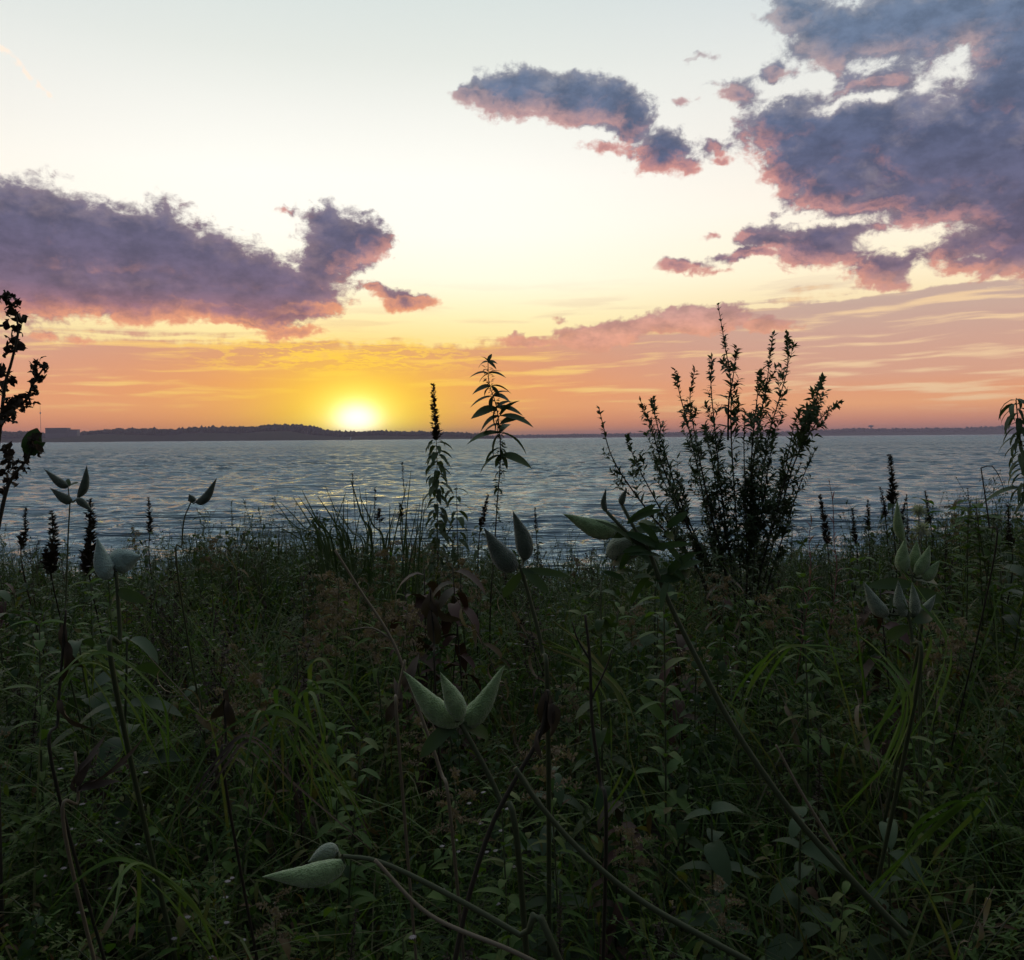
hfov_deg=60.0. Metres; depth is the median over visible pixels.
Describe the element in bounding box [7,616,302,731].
grass tuft
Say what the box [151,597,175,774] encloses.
dead weed
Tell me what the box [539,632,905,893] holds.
yarrow
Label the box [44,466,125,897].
milkweed
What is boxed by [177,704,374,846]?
arching grass
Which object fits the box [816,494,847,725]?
flower spike plant
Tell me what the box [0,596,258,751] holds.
grass tuft
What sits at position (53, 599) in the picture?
yarrow
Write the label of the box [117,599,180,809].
aster
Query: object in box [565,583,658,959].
nettle
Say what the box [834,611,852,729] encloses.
seed spire
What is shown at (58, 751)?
yarrow
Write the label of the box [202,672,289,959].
goldenrod
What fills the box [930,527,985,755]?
leafy weed
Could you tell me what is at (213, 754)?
dead weed
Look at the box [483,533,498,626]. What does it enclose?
seed spire
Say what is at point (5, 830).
grass tuft
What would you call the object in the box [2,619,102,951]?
leafy weed
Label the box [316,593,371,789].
goldenrod
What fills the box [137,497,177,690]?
flower spike plant
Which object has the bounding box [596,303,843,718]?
mugwort bush
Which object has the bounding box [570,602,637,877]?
leafy weed
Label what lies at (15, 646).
nettle
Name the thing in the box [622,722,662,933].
nettle
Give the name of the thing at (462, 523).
nettle
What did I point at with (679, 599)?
nettle
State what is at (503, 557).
milkweed
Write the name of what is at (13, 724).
yarrow
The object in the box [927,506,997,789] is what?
leafy weed
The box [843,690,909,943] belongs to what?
dry stalk
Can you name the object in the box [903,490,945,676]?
flower spike plant
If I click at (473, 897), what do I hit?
grass tuft
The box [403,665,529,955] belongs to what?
milkweed
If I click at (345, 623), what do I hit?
goldenrod
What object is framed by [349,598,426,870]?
goldenrod
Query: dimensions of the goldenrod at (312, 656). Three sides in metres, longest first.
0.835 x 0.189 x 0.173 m
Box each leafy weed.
[0,629,15,756]
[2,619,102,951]
[47,578,114,848]
[68,622,117,826]
[87,568,144,802]
[308,732,380,959]
[310,722,367,959]
[383,931,421,959]
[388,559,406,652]
[473,787,537,959]
[551,609,603,883]
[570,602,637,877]
[612,592,702,954]
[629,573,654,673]
[714,600,765,885]
[765,572,844,920]
[808,881,868,959]
[831,557,887,837]
[837,703,892,933]
[845,589,890,790]
[878,736,948,955]
[903,497,952,790]
[922,498,987,760]
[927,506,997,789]
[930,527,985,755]
[946,515,1018,788]
[949,502,1023,824]
[953,514,1020,745]
[960,587,1008,812]
[970,503,1023,807]
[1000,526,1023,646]
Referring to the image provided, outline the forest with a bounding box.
[1,423,498,438]
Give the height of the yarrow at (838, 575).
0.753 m
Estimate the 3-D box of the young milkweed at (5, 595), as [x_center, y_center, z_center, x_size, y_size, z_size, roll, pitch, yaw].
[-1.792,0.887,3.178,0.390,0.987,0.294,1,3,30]
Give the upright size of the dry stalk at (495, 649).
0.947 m
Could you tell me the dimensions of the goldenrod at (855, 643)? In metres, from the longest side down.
0.950 x 0.215 x 0.196 m
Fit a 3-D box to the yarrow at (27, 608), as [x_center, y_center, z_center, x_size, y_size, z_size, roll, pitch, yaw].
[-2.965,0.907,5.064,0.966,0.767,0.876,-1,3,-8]
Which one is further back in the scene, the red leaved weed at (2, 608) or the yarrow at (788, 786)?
the red leaved weed at (2, 608)
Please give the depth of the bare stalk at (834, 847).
1.22 m
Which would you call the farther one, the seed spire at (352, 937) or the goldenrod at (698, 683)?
the goldenrod at (698, 683)
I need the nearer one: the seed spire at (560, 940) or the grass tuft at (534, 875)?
the seed spire at (560, 940)
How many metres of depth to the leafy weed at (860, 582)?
3.24 m
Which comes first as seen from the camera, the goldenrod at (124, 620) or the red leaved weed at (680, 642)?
the red leaved weed at (680, 642)
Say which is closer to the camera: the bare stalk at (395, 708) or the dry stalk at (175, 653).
the bare stalk at (395, 708)
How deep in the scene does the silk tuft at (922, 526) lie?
2.23 m
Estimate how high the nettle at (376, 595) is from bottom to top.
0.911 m
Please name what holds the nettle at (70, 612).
on the ground at (653, 830)
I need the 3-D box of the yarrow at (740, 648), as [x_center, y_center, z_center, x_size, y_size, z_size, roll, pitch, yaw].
[1.181,0.896,4.548,0.779,0.651,0.802,-2,3,-22]
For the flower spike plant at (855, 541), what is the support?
on the ground at (653, 830)
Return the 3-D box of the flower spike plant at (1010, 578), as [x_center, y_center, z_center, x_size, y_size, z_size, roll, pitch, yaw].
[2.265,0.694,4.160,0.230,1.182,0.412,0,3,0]
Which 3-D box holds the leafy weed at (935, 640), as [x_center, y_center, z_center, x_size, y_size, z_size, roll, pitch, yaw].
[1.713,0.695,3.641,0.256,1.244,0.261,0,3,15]
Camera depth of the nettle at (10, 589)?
5.53 m
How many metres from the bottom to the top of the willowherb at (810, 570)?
1.220 m
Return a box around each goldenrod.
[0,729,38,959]
[115,596,147,773]
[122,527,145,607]
[173,686,247,958]
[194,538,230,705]
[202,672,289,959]
[211,643,255,861]
[254,886,302,959]
[297,641,358,842]
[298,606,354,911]
[302,570,339,785]
[303,601,333,806]
[311,582,362,812]
[313,573,367,831]
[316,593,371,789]
[320,577,360,790]
[328,602,373,849]
[340,591,382,783]
[345,577,383,765]
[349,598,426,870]
[351,607,424,916]
[353,625,390,840]
[366,602,401,799]
[369,684,408,880]
[370,540,423,767]
[373,715,435,956]
[374,603,406,807]
[386,608,439,883]
[404,543,423,666]
[420,544,441,667]
[421,766,482,959]
[435,562,466,702]
[441,558,492,823]
[467,579,493,721]
[519,730,592,957]
[535,683,588,890]
[565,557,586,697]
[610,824,670,959]
[614,605,656,821]
[676,647,724,901]
[697,875,749,959]
[701,572,747,789]
[750,588,800,839]
[829,601,888,888]
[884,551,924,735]
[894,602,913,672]
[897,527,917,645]
[902,617,984,856]
[908,650,937,802]
[944,499,965,625]
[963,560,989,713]
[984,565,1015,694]
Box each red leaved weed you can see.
[0,575,26,745]
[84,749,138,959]
[389,592,447,853]
[395,569,462,856]
[425,567,494,841]
[428,584,479,817]
[584,797,642,959]
[655,622,708,852]
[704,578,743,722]
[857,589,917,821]
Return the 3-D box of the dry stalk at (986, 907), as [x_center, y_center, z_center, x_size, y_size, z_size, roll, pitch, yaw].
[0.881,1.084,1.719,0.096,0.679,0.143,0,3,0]
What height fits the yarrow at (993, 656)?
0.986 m
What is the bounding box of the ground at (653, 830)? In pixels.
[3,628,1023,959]
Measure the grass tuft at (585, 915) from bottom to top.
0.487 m
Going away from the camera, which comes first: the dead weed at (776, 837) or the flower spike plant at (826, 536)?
the dead weed at (776, 837)
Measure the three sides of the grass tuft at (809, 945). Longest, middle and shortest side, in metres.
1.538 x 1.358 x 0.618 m
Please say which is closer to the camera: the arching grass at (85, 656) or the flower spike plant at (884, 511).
the arching grass at (85, 656)
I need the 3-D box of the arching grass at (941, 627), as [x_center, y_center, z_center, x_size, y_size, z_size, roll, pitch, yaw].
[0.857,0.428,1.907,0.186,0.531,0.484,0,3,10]
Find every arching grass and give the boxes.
[31,649,196,774]
[49,857,240,959]
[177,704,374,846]
[180,734,369,852]
[273,657,382,808]
[541,621,654,823]
[729,643,863,745]
[840,632,912,827]
[849,570,951,761]
[855,788,1019,914]
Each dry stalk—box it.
[67,876,136,959]
[144,620,206,745]
[149,656,295,919]
[225,546,257,640]
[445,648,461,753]
[446,740,480,845]
[455,597,522,831]
[493,584,570,826]
[760,656,825,901]
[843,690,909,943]
[922,662,959,896]
[944,886,1011,959]
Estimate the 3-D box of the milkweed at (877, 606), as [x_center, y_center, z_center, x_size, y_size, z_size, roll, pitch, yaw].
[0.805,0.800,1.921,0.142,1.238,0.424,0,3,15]
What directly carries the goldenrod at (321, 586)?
on the ground at (653, 830)
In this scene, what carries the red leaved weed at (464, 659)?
on the ground at (653, 830)
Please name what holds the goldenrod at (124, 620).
on the ground at (653, 830)
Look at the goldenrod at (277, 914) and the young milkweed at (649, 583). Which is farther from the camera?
the young milkweed at (649, 583)
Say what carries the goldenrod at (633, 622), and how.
on the ground at (653, 830)
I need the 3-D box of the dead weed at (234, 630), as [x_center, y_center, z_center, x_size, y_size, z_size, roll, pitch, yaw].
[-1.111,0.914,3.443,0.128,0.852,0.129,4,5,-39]
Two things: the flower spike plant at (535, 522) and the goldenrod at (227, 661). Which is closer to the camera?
the goldenrod at (227, 661)
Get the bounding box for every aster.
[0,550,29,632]
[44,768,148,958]
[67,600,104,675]
[85,620,159,810]
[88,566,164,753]
[114,599,161,725]
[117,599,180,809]
[123,676,182,866]
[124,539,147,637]
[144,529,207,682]
[152,875,245,959]
[165,606,229,786]
[177,626,243,813]
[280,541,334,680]
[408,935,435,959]
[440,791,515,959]
[513,587,566,785]
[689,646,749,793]
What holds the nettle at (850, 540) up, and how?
on the ground at (653, 830)
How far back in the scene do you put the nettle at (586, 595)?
5.19 m
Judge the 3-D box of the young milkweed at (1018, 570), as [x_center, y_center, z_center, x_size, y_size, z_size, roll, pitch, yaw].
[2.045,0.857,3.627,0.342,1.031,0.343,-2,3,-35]
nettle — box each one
[0,610,54,808]
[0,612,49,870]
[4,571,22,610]
[5,629,25,759]
[17,906,55,959]
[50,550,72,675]
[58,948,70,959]
[61,608,80,724]
[131,831,172,959]
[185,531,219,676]
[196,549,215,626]
[260,629,285,791]
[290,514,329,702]
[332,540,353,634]
[341,550,381,755]
[364,548,389,669]
[404,596,451,856]
[426,645,475,883]
[440,727,483,929]
[443,488,476,681]
[468,354,533,737]
[479,741,517,958]
[550,642,585,874]
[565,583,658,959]
[578,567,593,654]
[598,653,641,887]
[611,641,655,886]
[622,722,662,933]
[658,638,713,911]
[662,579,694,721]
[662,726,705,959]
[685,600,752,880]
[698,737,763,959]
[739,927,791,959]
[780,605,812,773]
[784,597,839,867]
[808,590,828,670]
[838,577,900,851]
[840,537,857,614]
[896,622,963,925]
[955,899,982,959]
[958,833,989,959]
[967,704,1022,956]
[968,533,1016,703]
[982,398,1023,747]
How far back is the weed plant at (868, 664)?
2.90 m
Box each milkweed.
[0,590,60,798]
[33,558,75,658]
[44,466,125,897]
[45,638,156,857]
[74,636,189,958]
[93,538,177,959]
[169,684,250,913]
[175,478,229,879]
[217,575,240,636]
[263,842,562,959]
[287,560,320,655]
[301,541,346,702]
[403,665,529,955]
[484,511,569,957]
[511,765,602,959]
[563,488,907,937]
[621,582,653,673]
[623,560,678,708]
[626,614,683,803]
[664,801,759,959]
[760,806,845,959]
[841,818,930,959]
[858,501,943,956]
[858,581,935,959]
[955,564,1023,813]
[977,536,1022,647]
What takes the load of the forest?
on the hills
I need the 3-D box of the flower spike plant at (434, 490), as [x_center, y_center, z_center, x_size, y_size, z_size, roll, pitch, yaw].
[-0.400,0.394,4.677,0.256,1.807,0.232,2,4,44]
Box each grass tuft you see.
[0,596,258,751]
[0,617,298,804]
[0,698,196,958]
[0,768,81,908]
[2,750,220,947]
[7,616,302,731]
[13,612,237,749]
[23,601,299,741]
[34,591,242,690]
[46,848,485,959]
[90,778,762,959]
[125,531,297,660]
[182,584,397,707]
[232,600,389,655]
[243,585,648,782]
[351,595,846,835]
[355,649,689,811]
[375,797,812,959]
[379,682,713,881]
[395,797,662,944]
[430,595,661,743]
[463,660,793,897]
[601,599,1017,949]
[630,885,945,959]
[670,650,1023,943]
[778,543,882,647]
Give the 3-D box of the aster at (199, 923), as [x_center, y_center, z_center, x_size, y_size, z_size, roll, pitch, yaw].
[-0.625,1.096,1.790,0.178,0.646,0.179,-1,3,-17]
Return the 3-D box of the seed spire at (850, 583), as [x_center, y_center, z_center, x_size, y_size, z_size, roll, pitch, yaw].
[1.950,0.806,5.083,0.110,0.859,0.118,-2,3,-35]
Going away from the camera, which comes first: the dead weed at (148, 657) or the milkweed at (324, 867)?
the milkweed at (324, 867)
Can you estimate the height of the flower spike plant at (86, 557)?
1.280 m
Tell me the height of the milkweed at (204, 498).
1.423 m
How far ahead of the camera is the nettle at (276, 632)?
3.54 m
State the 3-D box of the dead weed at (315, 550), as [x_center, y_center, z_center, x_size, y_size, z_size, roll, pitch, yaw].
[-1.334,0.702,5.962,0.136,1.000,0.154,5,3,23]
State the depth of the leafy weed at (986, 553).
3.52 m
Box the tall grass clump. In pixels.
[272,462,427,768]
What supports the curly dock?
on the ground at (653, 830)
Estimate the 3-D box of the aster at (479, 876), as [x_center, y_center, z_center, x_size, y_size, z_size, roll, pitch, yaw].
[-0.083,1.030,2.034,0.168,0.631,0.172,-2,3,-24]
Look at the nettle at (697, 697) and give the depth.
2.64 m
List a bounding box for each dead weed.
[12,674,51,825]
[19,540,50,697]
[41,633,61,761]
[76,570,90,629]
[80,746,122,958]
[132,602,161,803]
[135,581,175,815]
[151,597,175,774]
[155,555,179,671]
[158,603,188,808]
[171,600,203,780]
[188,629,241,928]
[194,593,229,811]
[211,607,245,820]
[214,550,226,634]
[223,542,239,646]
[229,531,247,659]
[273,637,323,958]
[288,568,317,777]
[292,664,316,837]
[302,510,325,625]
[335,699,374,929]
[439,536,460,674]
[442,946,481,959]
[506,558,528,704]
[517,606,562,813]
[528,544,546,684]
[582,548,608,711]
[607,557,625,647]
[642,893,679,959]
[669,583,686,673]
[762,741,793,932]
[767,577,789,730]
[796,784,822,956]
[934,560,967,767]
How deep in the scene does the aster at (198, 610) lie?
3.48 m
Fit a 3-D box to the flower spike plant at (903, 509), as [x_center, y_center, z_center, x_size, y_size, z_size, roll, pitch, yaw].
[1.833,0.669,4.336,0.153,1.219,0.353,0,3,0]
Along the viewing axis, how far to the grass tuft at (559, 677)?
4.37 m
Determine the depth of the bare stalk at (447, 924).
1.00 m
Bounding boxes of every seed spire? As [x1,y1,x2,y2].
[8,680,48,942]
[51,630,80,786]
[57,559,82,715]
[60,677,81,789]
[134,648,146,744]
[257,676,286,896]
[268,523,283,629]
[347,909,358,959]
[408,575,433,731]
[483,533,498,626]
[497,544,516,707]
[554,890,564,959]
[667,534,687,675]
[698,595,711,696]
[784,527,798,635]
[789,592,817,783]
[793,723,833,959]
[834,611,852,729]
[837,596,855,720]
[838,615,855,763]
[843,548,858,622]
[900,505,916,645]
[932,525,957,682]
[962,488,984,624]
[964,499,982,619]
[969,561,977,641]
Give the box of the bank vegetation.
[0,494,1023,659]
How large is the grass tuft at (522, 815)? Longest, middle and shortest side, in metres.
1.621 x 1.431 x 0.652 m
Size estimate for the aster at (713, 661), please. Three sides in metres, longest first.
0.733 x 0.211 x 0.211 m
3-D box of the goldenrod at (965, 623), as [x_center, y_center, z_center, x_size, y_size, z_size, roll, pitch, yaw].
[1.469,0.900,3.020,0.201,0.889,0.184,5,6,-13]
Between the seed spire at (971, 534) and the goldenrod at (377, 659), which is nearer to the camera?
the goldenrod at (377, 659)
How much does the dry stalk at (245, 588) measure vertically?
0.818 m
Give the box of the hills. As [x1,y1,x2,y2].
[1,429,484,442]
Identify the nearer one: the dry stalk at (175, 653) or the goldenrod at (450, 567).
the dry stalk at (175, 653)
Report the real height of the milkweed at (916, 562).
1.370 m
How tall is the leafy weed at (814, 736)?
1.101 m
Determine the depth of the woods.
7955.17 m
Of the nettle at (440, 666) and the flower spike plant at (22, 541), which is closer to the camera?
the nettle at (440, 666)
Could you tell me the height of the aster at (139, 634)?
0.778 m
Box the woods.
[489,425,1015,437]
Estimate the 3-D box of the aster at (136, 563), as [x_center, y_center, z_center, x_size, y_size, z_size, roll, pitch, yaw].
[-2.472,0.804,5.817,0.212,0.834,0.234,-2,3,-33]
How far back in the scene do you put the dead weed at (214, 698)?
3.25 m
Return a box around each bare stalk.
[47,610,105,959]
[60,731,147,959]
[206,690,258,959]
[334,550,464,959]
[374,859,535,959]
[385,652,419,959]
[421,588,461,934]
[453,689,560,959]
[513,766,751,959]
[572,615,611,959]
[775,744,837,850]
[925,466,1003,861]
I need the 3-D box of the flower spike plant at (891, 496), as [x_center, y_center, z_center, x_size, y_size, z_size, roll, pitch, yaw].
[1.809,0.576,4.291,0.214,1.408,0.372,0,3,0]
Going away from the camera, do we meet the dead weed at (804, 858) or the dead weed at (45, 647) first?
the dead weed at (804, 858)
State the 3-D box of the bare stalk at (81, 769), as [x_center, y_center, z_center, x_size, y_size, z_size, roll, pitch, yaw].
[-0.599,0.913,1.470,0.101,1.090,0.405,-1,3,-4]
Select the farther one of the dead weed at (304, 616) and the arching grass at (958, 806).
the dead weed at (304, 616)
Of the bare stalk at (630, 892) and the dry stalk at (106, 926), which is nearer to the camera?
the bare stalk at (630, 892)
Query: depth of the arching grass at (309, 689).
1.42 m
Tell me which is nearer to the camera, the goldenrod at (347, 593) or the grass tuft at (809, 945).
the grass tuft at (809, 945)
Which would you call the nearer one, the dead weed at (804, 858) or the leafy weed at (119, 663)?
the dead weed at (804, 858)
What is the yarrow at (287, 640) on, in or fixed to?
on the ground at (653, 830)
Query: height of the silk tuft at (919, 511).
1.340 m
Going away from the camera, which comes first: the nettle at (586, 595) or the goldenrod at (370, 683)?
the goldenrod at (370, 683)
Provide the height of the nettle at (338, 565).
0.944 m
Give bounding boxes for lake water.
[0,434,1023,587]
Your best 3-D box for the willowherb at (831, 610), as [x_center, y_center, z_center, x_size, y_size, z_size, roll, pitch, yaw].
[1.133,0.657,3.280,0.108,1.332,0.432,0,3,0]
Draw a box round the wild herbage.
[0,469,1023,646]
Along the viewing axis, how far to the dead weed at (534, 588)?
5.21 m
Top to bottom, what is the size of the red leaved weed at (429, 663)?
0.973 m
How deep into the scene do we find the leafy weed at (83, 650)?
3.18 m
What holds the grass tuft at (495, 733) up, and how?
on the ground at (653, 830)
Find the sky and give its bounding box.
[0,0,1023,435]
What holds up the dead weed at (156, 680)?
on the ground at (653, 830)
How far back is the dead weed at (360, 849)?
2.48 m
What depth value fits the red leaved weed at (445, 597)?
3.12 m
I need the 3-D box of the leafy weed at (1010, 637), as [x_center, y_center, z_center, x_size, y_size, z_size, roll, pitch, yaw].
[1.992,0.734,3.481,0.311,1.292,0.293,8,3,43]
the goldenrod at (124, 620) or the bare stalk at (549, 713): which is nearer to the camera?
the bare stalk at (549, 713)
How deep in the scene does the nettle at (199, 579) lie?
4.69 m
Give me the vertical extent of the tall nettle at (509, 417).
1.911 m
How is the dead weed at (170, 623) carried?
on the ground at (653, 830)
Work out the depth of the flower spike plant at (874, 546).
4.49 m
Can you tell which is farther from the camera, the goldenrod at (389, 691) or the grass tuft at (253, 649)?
the grass tuft at (253, 649)
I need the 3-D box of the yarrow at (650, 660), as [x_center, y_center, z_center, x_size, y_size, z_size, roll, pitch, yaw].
[0.471,0.915,4.152,1.091,0.728,0.891,-3,5,-35]
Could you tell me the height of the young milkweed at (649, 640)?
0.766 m
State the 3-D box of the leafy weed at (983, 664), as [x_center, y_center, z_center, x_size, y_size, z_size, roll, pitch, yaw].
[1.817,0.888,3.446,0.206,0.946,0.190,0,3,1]
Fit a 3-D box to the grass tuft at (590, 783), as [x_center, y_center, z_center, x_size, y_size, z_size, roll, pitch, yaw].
[0.375,1.090,3.501,1.441,0.680,1.578,-1,3,-11]
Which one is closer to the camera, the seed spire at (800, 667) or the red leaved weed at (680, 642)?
the red leaved weed at (680, 642)
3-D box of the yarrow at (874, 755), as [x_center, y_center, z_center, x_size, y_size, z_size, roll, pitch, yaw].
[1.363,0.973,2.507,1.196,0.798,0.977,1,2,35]
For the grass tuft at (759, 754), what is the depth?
3.17 m
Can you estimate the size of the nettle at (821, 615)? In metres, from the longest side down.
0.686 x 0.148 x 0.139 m
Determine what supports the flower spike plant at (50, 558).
on the ground at (653, 830)
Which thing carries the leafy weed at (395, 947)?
on the ground at (653, 830)
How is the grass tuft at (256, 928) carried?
on the ground at (653, 830)
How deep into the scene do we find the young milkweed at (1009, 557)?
5.19 m
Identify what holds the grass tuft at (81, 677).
on the ground at (653, 830)
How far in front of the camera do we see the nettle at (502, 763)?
2.25 m
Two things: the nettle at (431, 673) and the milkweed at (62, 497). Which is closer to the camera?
the milkweed at (62, 497)
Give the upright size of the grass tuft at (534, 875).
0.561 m
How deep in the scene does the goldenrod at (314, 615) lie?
3.56 m
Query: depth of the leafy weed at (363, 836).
1.94 m
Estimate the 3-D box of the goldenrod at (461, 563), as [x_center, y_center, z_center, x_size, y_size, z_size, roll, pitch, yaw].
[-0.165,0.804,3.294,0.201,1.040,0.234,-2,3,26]
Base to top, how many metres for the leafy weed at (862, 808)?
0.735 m
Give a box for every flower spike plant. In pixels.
[8,507,66,721]
[39,510,86,717]
[78,498,121,734]
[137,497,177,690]
[375,508,386,616]
[397,502,411,649]
[420,383,455,650]
[466,493,492,695]
[530,507,544,659]
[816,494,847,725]
[828,508,869,683]
[845,499,880,675]
[872,494,908,722]
[873,454,913,680]
[875,487,907,684]
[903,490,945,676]
[970,504,1023,696]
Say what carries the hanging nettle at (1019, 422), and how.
on the ground at (653, 830)
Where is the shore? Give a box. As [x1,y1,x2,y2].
[510,429,1021,437]
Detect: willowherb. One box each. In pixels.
[782,514,822,767]
[800,480,849,802]
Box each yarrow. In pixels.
[0,566,79,684]
[0,577,115,681]
[0,654,261,915]
[0,655,101,764]
[0,735,142,888]
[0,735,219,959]
[4,557,215,687]
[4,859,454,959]
[153,610,338,766]
[154,587,377,750]
[279,567,427,644]
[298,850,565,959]
[441,591,674,739]
[503,592,737,725]
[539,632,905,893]
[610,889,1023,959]
[659,594,856,703]
[666,579,871,744]
[764,640,1023,937]
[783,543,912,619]
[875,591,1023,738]
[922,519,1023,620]
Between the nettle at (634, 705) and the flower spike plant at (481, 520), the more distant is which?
the flower spike plant at (481, 520)
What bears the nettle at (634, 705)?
on the ground at (653, 830)
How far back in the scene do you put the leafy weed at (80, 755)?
2.84 m
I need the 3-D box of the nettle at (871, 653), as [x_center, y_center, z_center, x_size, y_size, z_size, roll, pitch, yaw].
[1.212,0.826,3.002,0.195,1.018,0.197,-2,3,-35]
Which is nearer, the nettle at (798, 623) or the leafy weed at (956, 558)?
the nettle at (798, 623)
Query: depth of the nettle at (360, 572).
3.79 m
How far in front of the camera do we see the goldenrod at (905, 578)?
3.85 m
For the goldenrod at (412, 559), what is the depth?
5.20 m
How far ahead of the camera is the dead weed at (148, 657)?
3.66 m
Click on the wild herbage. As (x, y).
(632, 565)
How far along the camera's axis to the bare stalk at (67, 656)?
1.42 m
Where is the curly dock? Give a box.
[0,290,48,959]
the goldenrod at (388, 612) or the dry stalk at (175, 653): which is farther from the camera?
the dry stalk at (175, 653)
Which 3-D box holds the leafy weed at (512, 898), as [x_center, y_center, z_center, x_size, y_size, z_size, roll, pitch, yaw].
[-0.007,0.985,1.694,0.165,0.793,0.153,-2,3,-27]
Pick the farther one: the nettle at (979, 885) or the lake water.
the lake water
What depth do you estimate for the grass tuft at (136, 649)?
5.03 m
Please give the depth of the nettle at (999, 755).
2.29 m
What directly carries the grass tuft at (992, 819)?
on the ground at (653, 830)
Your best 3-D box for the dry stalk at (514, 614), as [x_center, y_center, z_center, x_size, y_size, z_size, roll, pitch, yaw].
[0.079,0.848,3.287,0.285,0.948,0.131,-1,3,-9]
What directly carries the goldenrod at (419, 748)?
on the ground at (653, 830)
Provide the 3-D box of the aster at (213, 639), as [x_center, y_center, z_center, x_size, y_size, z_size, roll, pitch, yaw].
[-1.096,0.939,3.271,0.228,0.813,0.206,1,3,22]
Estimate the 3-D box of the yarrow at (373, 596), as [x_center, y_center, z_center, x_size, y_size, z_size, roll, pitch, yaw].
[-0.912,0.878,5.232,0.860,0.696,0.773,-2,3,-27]
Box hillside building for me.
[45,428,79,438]
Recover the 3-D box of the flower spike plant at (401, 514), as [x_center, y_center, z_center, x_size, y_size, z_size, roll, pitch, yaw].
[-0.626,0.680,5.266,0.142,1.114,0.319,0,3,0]
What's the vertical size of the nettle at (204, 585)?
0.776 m

